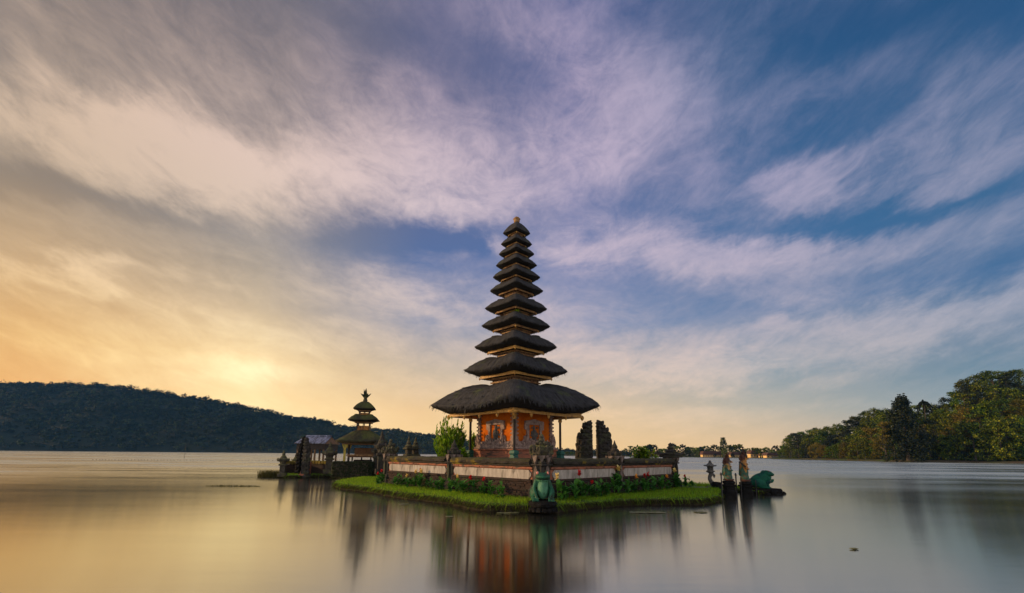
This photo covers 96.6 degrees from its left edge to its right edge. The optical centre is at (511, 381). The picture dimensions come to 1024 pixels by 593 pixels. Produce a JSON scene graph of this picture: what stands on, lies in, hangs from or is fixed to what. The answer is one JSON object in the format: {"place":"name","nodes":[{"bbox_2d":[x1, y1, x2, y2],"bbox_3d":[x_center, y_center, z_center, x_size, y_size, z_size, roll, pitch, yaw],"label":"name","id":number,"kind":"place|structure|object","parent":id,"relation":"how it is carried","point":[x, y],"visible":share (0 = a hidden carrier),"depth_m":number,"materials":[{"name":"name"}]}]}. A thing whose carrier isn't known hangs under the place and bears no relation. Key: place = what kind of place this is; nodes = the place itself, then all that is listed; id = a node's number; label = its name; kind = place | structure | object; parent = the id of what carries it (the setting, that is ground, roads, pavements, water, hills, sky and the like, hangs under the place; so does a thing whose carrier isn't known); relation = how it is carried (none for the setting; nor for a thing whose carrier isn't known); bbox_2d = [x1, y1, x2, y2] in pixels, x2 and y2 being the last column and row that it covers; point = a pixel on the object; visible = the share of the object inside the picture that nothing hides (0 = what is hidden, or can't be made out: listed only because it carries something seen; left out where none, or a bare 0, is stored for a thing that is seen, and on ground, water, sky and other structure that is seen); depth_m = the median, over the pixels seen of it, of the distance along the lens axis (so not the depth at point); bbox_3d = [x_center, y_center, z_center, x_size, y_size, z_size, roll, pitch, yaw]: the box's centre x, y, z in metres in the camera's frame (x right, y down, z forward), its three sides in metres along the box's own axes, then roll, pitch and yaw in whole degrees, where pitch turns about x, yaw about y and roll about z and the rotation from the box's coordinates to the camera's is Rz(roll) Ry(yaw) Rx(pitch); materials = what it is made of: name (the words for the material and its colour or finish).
{"place":"outdoors","nodes":[
{"label":"outdoors","id":0,"kind":"place"},
{"bbox_2d":[0,385,573,454],"bbox_3d":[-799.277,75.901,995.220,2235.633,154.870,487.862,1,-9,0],"label":"hill","id":1,"kind":"structure","parent":0,"point":[217,447],"depth_m":867.94,"materials":[{"name":"plant"}]},
{"bbox_2d":[0,380,632,454],"bbox_3d":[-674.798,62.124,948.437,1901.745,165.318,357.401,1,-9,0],"label":"hill forest","id":2,"kind":"object","parent":1,"relation":"on","point":[402,436],"visible":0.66,"depth_m":950.47,"materials":[{"name":"green plant"}]},
{"bbox_2d":[282,474,330,477],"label":"islet ground","id":3,"kind":"structure","parent":0,"point":[327,476],"depth_m":38.28,"materials":[{"name":"plant"}]},
{"bbox_2d":[277,450,289,476],"bbox_3d":[-18.878,6.743,37.586,1.014,2.131,0.949,4,-10,-20],"label":"stone shrine post","id":4,"kind":"object","parent":3,"relation":"on","point":[283,459],"visible":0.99,"depth_m":37.33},
{"bbox_2d":[285,460,295,473],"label":"wall","id":5,"kind":"structure","parent":3,"relation":"on","point":[290,467],"depth_m":39.17,"materials":[{"name":"brick"}]},
{"bbox_2d":[294,437,304,473],"bbox_3d":[-17.921,6.345,38.547,0.957,3.390,0.604,-4,-10,25],"label":"gate half","id":6,"kind":"object","parent":3,"relation":"on","point":[298,463],"visible":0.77,"depth_m":38.31,"materials":[{"name":"black stone"}]},
{"bbox_2d":[300,437,310,477],"bbox_3d":[-17.061,6.281,37.926,0.765,3.341,0.602,-4,-10,25],"label":"gate half","id":7,"kind":"object","parent":3,"relation":"on","point":[305,462],"visible":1,"depth_m":37.73,"materials":[{"name":"stone"}]},
{"bbox_2d":[294,435,339,465],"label":"pavilion","id":8,"kind":"structure","parent":3,"relation":"on","point":[319,442],"depth_m":42.34,"materials":[{"name":"brick"}]},
{"bbox_2d":[311,460,325,473],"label":"wall","id":9,"kind":"structure","parent":3,"relation":"on","point":[317,467],"depth_m":38.96,"materials":[{"name":"brick"}]},
{"bbox_2d":[322,442,337,473],"bbox_3d":[-15.235,6.342,38.064,1.254,2.620,1.173,4,-10,-20],"label":"stone shrine post","id":10,"kind":"object","parent":3,"relation":"on","point":[329,453],"visible":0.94,"depth_m":37.74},
{"bbox_2d":[0,451,1023,592],"bbox_3d":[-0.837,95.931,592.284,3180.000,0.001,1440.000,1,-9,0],"label":"lake water","id":11,"kind":"structure","parent":0,"point":[129,522],"depth_m":11.99,"materials":[{"name":"liquid"}]},
{"bbox_2d":[257,470,278,477],"bbox_3d":[-20.244,7.743,38.239,2.065,0.720,1.429,1,-9,0],"label":"reed bed","id":12,"kind":"object","parent":11,"relation":"in","point":[270,474],"visible":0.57,"depth_m":37.84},
{"bbox_2d":[738,447,753,497],"bbox_3d":[12.001,4.810,23.537,0.677,2.909,0.610,0,-9,6],"label":"bird guardian statue","id":13,"kind":"object","parent":11,"relation":"in","point":[745,484],"visible":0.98,"depth_m":23.38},
{"bbox_2d":[752,488,785,494],"bbox_3d":[14.284,6.229,25.703,2.442,0.469,1.622,1,-9,0],"label":"islet rock","id":14,"kind":"object","parent":11,"relation":"in","point":[774,491],"visible":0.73,"depth_m":25.26,"materials":[{"name":"black stone"}]},
{"bbox_2d":[749,470,773,488],"bbox_3d":[14.166,5.543,25.871,1.487,1.018,1.072,2,-9,-8],"label":"frog statue","id":15,"kind":"object","parent":14,"relation":"on","point":[763,479],"visible":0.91,"depth_m":25.56,"materials":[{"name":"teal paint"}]},
{"bbox_2d":[0,0,1023,454],"label":"sky","id":16,"kind":"structure","parent":0,"point":[750,223],"materials":[{"name":"blue"}]},
{"bbox_2d":[430,216,600,458],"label":"thatched tower","id":17,"kind":"structure","parent":0,"point":[515,409],"depth_m":26.23,"materials":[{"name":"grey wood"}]},
{"bbox_2d":[334,474,718,512],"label":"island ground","id":18,"kind":"structure","parent":0,"point":[562,510],"depth_m":18.90,"materials":[{"name":"plant"}]},
{"bbox_2d":[330,461,375,477],"bbox_3d":[-12.013,6.632,34.570,3.237,1.302,1.193,1,-9,0],"label":"hedge","id":19,"kind":"object","parent":18,"relation":"on","point":[347,469],"visible":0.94,"depth_m":34.13,"materials":[{"name":"green plant"}]},
{"bbox_2d":[336,389,387,473],"bbox_3d":[-11.991,4.002,36.808,3.901,7.025,3.902,2,-9,-12],"label":"thatched shrine","id":20,"kind":"object","parent":18,"relation":"on","point":[363,435],"visible":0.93,"depth_m":36.05,"materials":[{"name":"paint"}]},
{"bbox_2d":[371,439,377,472],"bbox_3d":[-10.443,5.683,35.026,0.855,2.614,0.751,4,-10,-20],"label":"stone shrine post","id":21,"kind":"object","parent":18,"relation":"on","point":[374,451],"visible":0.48,"depth_m":34.80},
{"bbox_2d":[374,431,388,473],"bbox_3d":[-9.402,5.074,32.787,1.112,3.102,0.976,4,-10,-20],"label":"stone shrine post","id":22,"kind":"object","parent":18,"relation":"on","point":[380,444],"visible":0.67,"depth_m":32.50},
{"bbox_2d":[380,439,399,483],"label":"wall pillar","id":23,"kind":"structure","parent":18,"relation":"on","point":[390,449],"depth_m":27.02,"materials":[{"name":"stone"}]},
{"bbox_2d":[386,456,450,488],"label":"compound wall","id":24,"kind":"structure","parent":18,"relation":"on","point":[435,467],"depth_m":24.52,"materials":[{"name":"brick"}]},
{"bbox_2d":[443,439,462,490],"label":"wall pillar","id":25,"kind":"structure","parent":18,"relation":"on","point":[454,451],"depth_m":22.44,"materials":[{"name":"stone"}]},
{"bbox_2d":[450,457,539,497],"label":"compound wall","id":26,"kind":"structure","parent":18,"relation":"on","point":[514,476],"depth_m":19.85,"materials":[{"name":"brick"}]},
{"bbox_2d":[493,481,505,497],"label":"canna plant","id":27,"kind":"object","parent":18,"relation":"on","point":[501,492],"visible":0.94,"depth_m":18.56,"materials":[{"name":"green plant"}]},
{"bbox_2d":[280,475,767,511],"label":"bank grass","id":28,"kind":"structure","parent":18,"relation":"on","point":[711,499],"depth_m":19.29,"materials":[{"name":"plant"}]},
{"bbox_2d":[528,434,554,498],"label":"wall pillar","id":29,"kind":"structure","parent":18,"relation":"on","point":[541,449],"depth_m":18.22,"materials":[{"name":"stone"}]},
{"bbox_2d":[527,471,557,513],"bbox_3d":[1.119,4.017,16.726,1.129,1.453,1.372,1,-9,-2],"label":"frog statue","id":30,"kind":"object","parent":18,"relation":"on","point":[541,489],"visible":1,"depth_m":16.47,"materials":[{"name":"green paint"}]},
{"bbox_2d":[553,473,571,501],"bbox_3d":[1.924,4.082,17.605,0.774,1.120,0.791,2,-9,-11],"label":"canna plant","id":31,"kind":"object","parent":18,"relation":"on","point":[561,487],"visible":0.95,"depth_m":17.59,"materials":[{"name":"green plant"}]},
{"bbox_2d":[569,479,582,499],"bbox_3d":[2.535,4.272,18.049,0.628,0.895,0.790,-4,-10,25],"label":"canna plant","id":32,"kind":"object","parent":18,"relation":"on","point":[574,489],"visible":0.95,"depth_m":18.08,"materials":[{"name":"green plant"}]},
{"bbox_2d":[544,458,619,498],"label":"compound wall","id":33,"kind":"structure","parent":18,"relation":"on","point":[594,469],"depth_m":19.84,"materials":[{"name":"brick"}]},
{"bbox_2d":[575,420,592,458],"bbox_3d":[4.701,4.556,30.085,1.279,4.070,1.001,2,-9,-8],"label":"gate half","id":34,"kind":"object","parent":18,"relation":"on","point":[584,444],"visible":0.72,"depth_m":29.88,"materials":[{"name":"stone"}]},
{"bbox_2d":[578,477,594,497],"bbox_3d":[3.041,4.423,18.963,0.710,0.890,0.725,8,-12,-41],"label":"canna plant","id":35,"kind":"object","parent":18,"relation":"on","point":[586,487],"visible":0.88,"depth_m":18.95,"materials":[{"name":"green plant"}]},
{"bbox_2d":[595,420,611,458],"bbox_3d":[6.360,4.622,30.552,1.437,4.112,1.002,2,-9,-8],"label":"gate half","id":36,"kind":"object","parent":18,"relation":"on","point":[603,441],"visible":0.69,"depth_m":30.33,"materials":[{"name":"stone"}]},
{"bbox_2d":[605,440,626,492],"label":"wall pillar","id":37,"kind":"structure","parent":18,"relation":"on","point":[614,452],"depth_m":21.78,"materials":[{"name":"stone"}]},
{"bbox_2d":[609,476,622,493],"bbox_3d":[4.709,4.678,20.543,0.805,0.911,0.640,-7,-12,40],"label":"canna plant","id":38,"kind":"object","parent":18,"relation":"on","point":[617,487],"visible":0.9,"depth_m":20.50,"materials":[{"name":"green plant"}]},
{"bbox_2d":[612,464,622,491],"bbox_3d":[4.999,4.588,21.433,0.924,1.371,0.845,8,-12,-39],"label":"canna plant","id":39,"kind":"object","parent":18,"relation":"on","point":[618,475],"visible":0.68,"depth_m":21.32,"materials":[{"name":"green plant"}]},
{"bbox_2d":[628,445,658,458],"bbox_3d":[7.844,4.676,27.211,1.879,1.831,1.233,-4,-10,26],"label":"spreading shrub","id":40,"kind":"object","parent":18,"relation":"on","point":[641,453],"visible":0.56,"depth_m":27.17,"materials":[{"name":"green plant"}]},
{"bbox_2d":[618,458,674,492],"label":"compound wall","id":41,"kind":"structure","parent":18,"relation":"on","point":[657,467],"depth_m":23.45,"materials":[{"name":"brick"}]},
{"bbox_2d":[656,443,684,487],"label":"wall pillar","id":42,"kind":"structure","parent":18,"relation":"on","point":[670,452],"depth_m":25.53,"materials":[{"name":"stone"}]},
{"bbox_2d":[670,468,680,487],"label":"canna plant","id":43,"kind":"object","parent":18,"relation":"on","point":[675,478],"visible":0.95,"depth_m":24.64,"materials":[{"name":"green plant"}]},
{"bbox_2d":[704,460,716,486],"bbox_3d":[11.384,5.304,26.107,0.786,1.580,0.663,1,-9,-4],"label":"stone lantern","id":44,"kind":"object","parent":18,"relation":"on","point":[710,466],"visible":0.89,"depth_m":26.01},
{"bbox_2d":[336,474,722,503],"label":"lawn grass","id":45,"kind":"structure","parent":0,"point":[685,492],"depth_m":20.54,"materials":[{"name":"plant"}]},
{"bbox_2d":[564,454,771,458],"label":"shore ground","id":46,"kind":"structure","parent":0,"point":[685,456],"depth_m":496.56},
{"bbox_2d":[699,451,721,456],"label":"lakeside house","id":47,"kind":"structure","parent":46,"relation":"on","point":[707,453],"depth_m":502.95,"materials":[{"name":"brown tile"}]},
{"bbox_2d":[722,452,736,498],"bbox_3d":[10.797,4.824,22.741,0.606,2.608,0.566,0,-9,6],"label":"bird guardian statue","id":48,"kind":"object","parent":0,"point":[729,485],"visible":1,"depth_m":22.57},
{"bbox_2d":[871,421,894,458],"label":"broadleaf tree","id":49,"kind":"object","parent":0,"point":[882,424],"visible":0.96,"depth_m":210.20,"materials":[{"name":"green plant"}]},
{"bbox_2d":[772,395,1023,463],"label":"shore slope","id":50,"kind":"structure","parent":0,"point":[954,460],"depth_m":224.93,"materials":[{"name":"plant"}]},
{"bbox_2d":[799,437,814,454],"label":"broadleaf tree","id":51,"kind":"object","parent":50,"relation":"on","point":[809,440],"visible":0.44,"depth_m":323.83,"materials":[{"name":"green plant"}]},
{"bbox_2d":[800,443,813,457],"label":"broadleaf tree","id":52,"kind":"object","parent":50,"relation":"on","point":[806,450],"visible":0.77,"depth_m":305.87,"materials":[{"name":"green plant"}]},
{"bbox_2d":[807,443,822,457],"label":"broadleaf tree","id":53,"kind":"object","parent":50,"relation":"on","point":[811,446],"visible":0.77,"depth_m":296.72,"materials":[{"name":"green plant"}]},
{"bbox_2d":[816,445,833,457],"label":"broadleaf tree","id":54,"kind":"object","parent":50,"relation":"on","point":[822,447],"visible":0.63,"depth_m":287.89,"materials":[{"name":"green plant"}]},
{"bbox_2d":[823,437,839,456],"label":"broadleaf tree","id":55,"kind":"object","parent":50,"relation":"on","point":[831,440],"visible":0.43,"depth_m":293.66,"materials":[{"name":"green plant"}]},
{"bbox_2d":[830,443,847,458],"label":"broadleaf tree","id":56,"kind":"object","parent":50,"relation":"on","point":[835,451],"visible":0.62,"depth_m":272.16,"materials":[{"name":"green plant"}]},
{"bbox_2d":[837,442,859,458],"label":"broadleaf tree","id":57,"kind":"object","parent":50,"relation":"on","point":[842,452],"visible":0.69,"depth_m":260.83,"materials":[{"name":"green plant"}]},
{"bbox_2d":[841,419,863,434],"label":"broadleaf tree","id":58,"kind":"object","parent":50,"relation":"on","point":[850,422],"visible":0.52,"depth_m":303.15,"materials":[{"name":"green plant"}]},
{"bbox_2d":[843,439,870,458],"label":"broadleaf tree","id":59,"kind":"object","parent":50,"relation":"on","point":[851,443],"visible":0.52,"depth_m":252.75,"materials":[{"name":"green plant"}]},
{"bbox_2d":[848,430,872,451],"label":"broadleaf tree","id":60,"kind":"object","parent":50,"relation":"on","point":[857,433],"visible":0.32,"depth_m":267.32,"materials":[{"name":"green plant"}]},
{"bbox_2d":[854,439,874,458],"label":"broadleaf tree","id":61,"kind":"object","parent":50,"relation":"on","point":[863,452],"visible":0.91,"depth_m":242.64,"materials":[{"name":"green plant"}]},
{"bbox_2d":[856,420,877,440],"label":"broadleaf tree","id":62,"kind":"object","parent":50,"relation":"on","point":[868,424],"visible":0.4,"depth_m":275.38,"materials":[{"name":"green plant"}]},
{"bbox_2d":[859,427,879,444],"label":"broadleaf tree","id":63,"kind":"object","parent":50,"relation":"on","point":[871,431],"visible":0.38,"depth_m":254.68,"materials":[{"name":"green plant"}]},
{"bbox_2d":[863,407,881,424],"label":"broadleaf tree","id":64,"kind":"object","parent":50,"relation":"on","point":[874,412],"visible":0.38,"depth_m":305.80,"materials":[{"name":"green plant"}]},
{"bbox_2d":[868,437,897,459],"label":"broadleaf tree","id":65,"kind":"object","parent":50,"relation":"on","point":[879,449],"visible":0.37,"depth_m":234.33,"materials":[{"name":"green plant"}]},
{"bbox_2d":[879,393,932,461],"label":"conifer tree","id":66,"kind":"object","parent":50,"relation":"on","point":[904,431],"visible":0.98,"depth_m":204.99,"materials":[{"name":"green plant"}]},
{"bbox_2d":[916,399,933,418],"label":"palm tree","id":67,"kind":"object","parent":50,"relation":"on","point":[923,402],"visible":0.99,"depth_m":255.92,"materials":[{"name":"green plant"}]},
{"bbox_2d":[920,433,943,459],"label":"broadleaf tree","id":68,"kind":"object","parent":50,"relation":"on","point":[933,454],"visible":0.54,"depth_m":210.78,"materials":[{"name":"green plant"}]},
{"bbox_2d":[925,423,949,450],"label":"broadleaf tree","id":69,"kind":"object","parent":50,"relation":"on","point":[936,430],"visible":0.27,"depth_m":225.07,"materials":[{"name":"green plant"}]},
{"bbox_2d":[927,411,949,426],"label":"broadleaf tree","id":70,"kind":"object","parent":50,"relation":"on","point":[936,416],"visible":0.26,"depth_m":246.60,"materials":[{"name":"green plant"}]},
{"bbox_2d":[934,417,959,442],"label":"broadleaf tree","id":71,"kind":"object","parent":50,"relation":"on","point":[943,421],"visible":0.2,"depth_m":229.87,"materials":[{"name":"green plant"}]},
{"bbox_2d":[934,434,964,460],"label":"broadleaf tree","id":72,"kind":"object","parent":50,"relation":"on","point":[950,439],"visible":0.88,"depth_m":207.83,"materials":[{"name":"green plant"}]},
{"bbox_2d":[937,424,972,459],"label":"broadleaf tree","id":73,"kind":"object","parent":50,"relation":"on","point":[947,434],"visible":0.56,"depth_m":208.23,"materials":[{"name":"green plant"}]},
{"bbox_2d":[953,379,970,400],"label":"broadleaf tree","id":74,"kind":"object","parent":50,"relation":"on","point":[958,385],"visible":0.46,"depth_m":282.34,"materials":[{"name":"green plant"}]},
{"bbox_2d":[950,393,977,414],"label":"broadleaf tree","id":75,"kind":"object","parent":50,"relation":"on","point":[962,396],"visible":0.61,"depth_m":242.97,"materials":[{"name":"green plant"}]},
{"bbox_2d":[946,405,983,438],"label":"broadleaf tree","id":76,"kind":"object","parent":50,"relation":"on","point":[960,412],"visible":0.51,"depth_m":221.46,"materials":[{"name":"green plant"}]},
{"bbox_2d":[945,421,985,460],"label":"broadleaf tree","id":77,"kind":"object","parent":50,"relation":"on","point":[962,424],"visible":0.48,"depth_m":206.09,"materials":[{"name":"green plant"}]},
{"bbox_2d":[958,384,979,403],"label":"broadleaf tree","id":78,"kind":"object","parent":50,"relation":"on","point":[965,389],"visible":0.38,"depth_m":262.43,"materials":[{"name":"green plant"}]},
{"bbox_2d":[961,392,989,406],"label":"broadleaf tree","id":79,"kind":"object","parent":50,"relation":"on","point":[980,396],"visible":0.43,"depth_m":238.53,"materials":[{"name":"green plant"}]},
{"bbox_2d":[960,374,990,392],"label":"broadleaf tree","id":80,"kind":"object","parent":50,"relation":"on","point":[974,377],"visible":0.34,"depth_m":277.96,"materials":[{"name":"green plant"}]},
{"bbox_2d":[952,423,999,460],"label":"broadleaf tree","id":81,"kind":"object","parent":50,"relation":"on","point":[976,435],"visible":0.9,"depth_m":199.62,"materials":[{"name":"green plant"}]},
{"bbox_2d":[962,404,991,426],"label":"broadleaf tree","id":82,"kind":"object","parent":50,"relation":"on","point":[978,410],"visible":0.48,"depth_m":218.16,"materials":[{"name":"green plant"}]},
{"bbox_2d":[968,381,991,402],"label":"broadleaf tree","id":83,"kind":"object","parent":50,"relation":"on","point":[981,387],"visible":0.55,"depth_m":258.99,"materials":[{"name":"green plant"}]},
{"bbox_2d":[965,421,1002,460],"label":"broadleaf tree","id":84,"kind":"object","parent":50,"relation":"on","point":[970,432],"visible":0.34,"depth_m":203.69,"materials":[{"name":"green plant"}]},
{"bbox_2d":[971,370,1000,389],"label":"broadleaf tree","id":85,"kind":"object","parent":50,"relation":"on","point":[985,373],"visible":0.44,"depth_m":276.19,"materials":[{"name":"green plant"}]},
{"bbox_2d":[973,399,1001,424],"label":"broadleaf tree","id":86,"kind":"object","parent":50,"relation":"on","point":[984,402],"visible":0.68,"depth_m":216.53,"materials":[{"name":"green plant"}]},
{"bbox_2d":[978,391,1001,418],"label":"broadleaf tree","id":87,"kind":"object","parent":50,"relation":"on","point":[994,396],"visible":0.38,"depth_m":233.61,"materials":[{"name":"green plant"}]},
{"bbox_2d":[970,421,1012,460],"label":"broadleaf tree","id":88,"kind":"object","parent":50,"relation":"on","point":[988,454],"visible":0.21,"depth_m":200.93,"materials":[{"name":"green plant"}]},
{"bbox_2d":[984,375,999,393],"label":"broadleaf tree","id":89,"kind":"object","parent":50,"relation":"on","point":[990,378],"visible":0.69,"depth_m":253.12,"materials":[{"name":"green plant"}]},
{"bbox_2d":[978,417,1021,460],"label":"broadleaf tree","id":90,"kind":"object","parent":50,"relation":"on","point":[1011,452],"visible":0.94,"depth_m":194.93,"materials":[{"name":"green plant"}]},
{"bbox_2d":[985,398,1017,422],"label":"broadleaf tree","id":91,"kind":"object","parent":50,"relation":"on","point":[996,403],"visible":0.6,"depth_m":213.45,"materials":[{"name":"green plant"}]},
{"bbox_2d":[987,420,1023,460],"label":"broadleaf tree","id":92,"kind":"object","parent":50,"relation":"on","point":[1016,430],"visible":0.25,"depth_m":196.82,"materials":[{"name":"green plant"}]},
{"bbox_2d":[995,375,1016,397],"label":"broadleaf tree","id":93,"kind":"object","parent":50,"relation":"on","point":[1005,381],"visible":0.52,"depth_m":251.62,"materials":[{"name":"green plant"}]},
{"bbox_2d":[992,403,1023,421],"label":"broadleaf tree","id":94,"kind":"object","parent":50,"relation":"on","point":[1004,411],"visible":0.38,"depth_m":212.13,"materials":[{"name":"green plant"}]},
{"bbox_2d":[996,414,1023,460],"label":"broadleaf tree","id":95,"kind":"object","parent":50,"relation":"on","point":[1014,418],"visible":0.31,"depth_m":197.76,"materials":[{"name":"green plant"}]},
{"bbox_2d":[997,370,1023,391],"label":"broadleaf tree","id":96,"kind":"object","parent":50,"relation":"on","point":[1009,373],"visible":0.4,"depth_m":270.25,"materials":[{"name":"green plant"}]},
{"bbox_2d":[999,387,1023,414],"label":"broadleaf tree","id":97,"kind":"object","parent":50,"relation":"on","point":[1005,393],"visible":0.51,"depth_m":229.94,"materials":[{"name":"green plant"}]},
{"bbox_2d":[1001,398,1023,434],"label":"broadleaf tree","id":98,"kind":"object","parent":50,"relation":"on","point":[1017,402],"visible":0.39,"depth_m":211.76,"materials":[{"name":"green plant"}]},
{"bbox_2d":[1005,418,1023,458],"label":"broadleaf tree","id":99,"kind":"object","parent":50,"relation":"on","point":[1022,427],"visible":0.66,"depth_m":194.90,"materials":[{"name":"green plant"}]},
{"bbox_2d":[1007,368,1023,387],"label":"broadleaf tree","id":100,"kind":"object","parent":50,"relation":"on","point":[1020,373],"visible":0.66,"depth_m":268.14,"materials":[{"name":"green plant"}]},
{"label":"courtyard paving","id":101,"kind":"structure","parent":0,"visible":0},
{"bbox_2d":[432,415,466,455],"bbox_3d":[-3.515,3.555,25.728,1.706,3.378,2.050,-8,-12,42],"label":"upright shrub","id":102,"kind":"object","parent":101,"relation":"on","point":[447,437],"visible":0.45,"depth_m":25.53,"materials":[{"name":"green plant"}]},
{"bbox_3d":[-3.406,5.947,30.857,9.907,1.608,0.613,9,-12,-43],"label":"compound wall","id":103,"kind":"object","parent":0,"visible":0},
{"bbox_2d":[403,436,413,455],"bbox_3d":[-6.405,4.029,28.256,0.520,1.332,0.520,9,-12,-43],"label":"stone finial","id":104,"kind":"object","parent":103,"relation":"on","point":[408,448],"visible":0.93,"depth_m":28.11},
{"bbox_2d":[411,437,420,455],"bbox_3d":[-6.048,4.097,28.590,0.520,1.307,0.520,9,-12,-43],"label":"stone finial","id":105,"kind":"object","parent":103,"relation":"on","point":[415,450],"visible":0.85,"depth_m":28.45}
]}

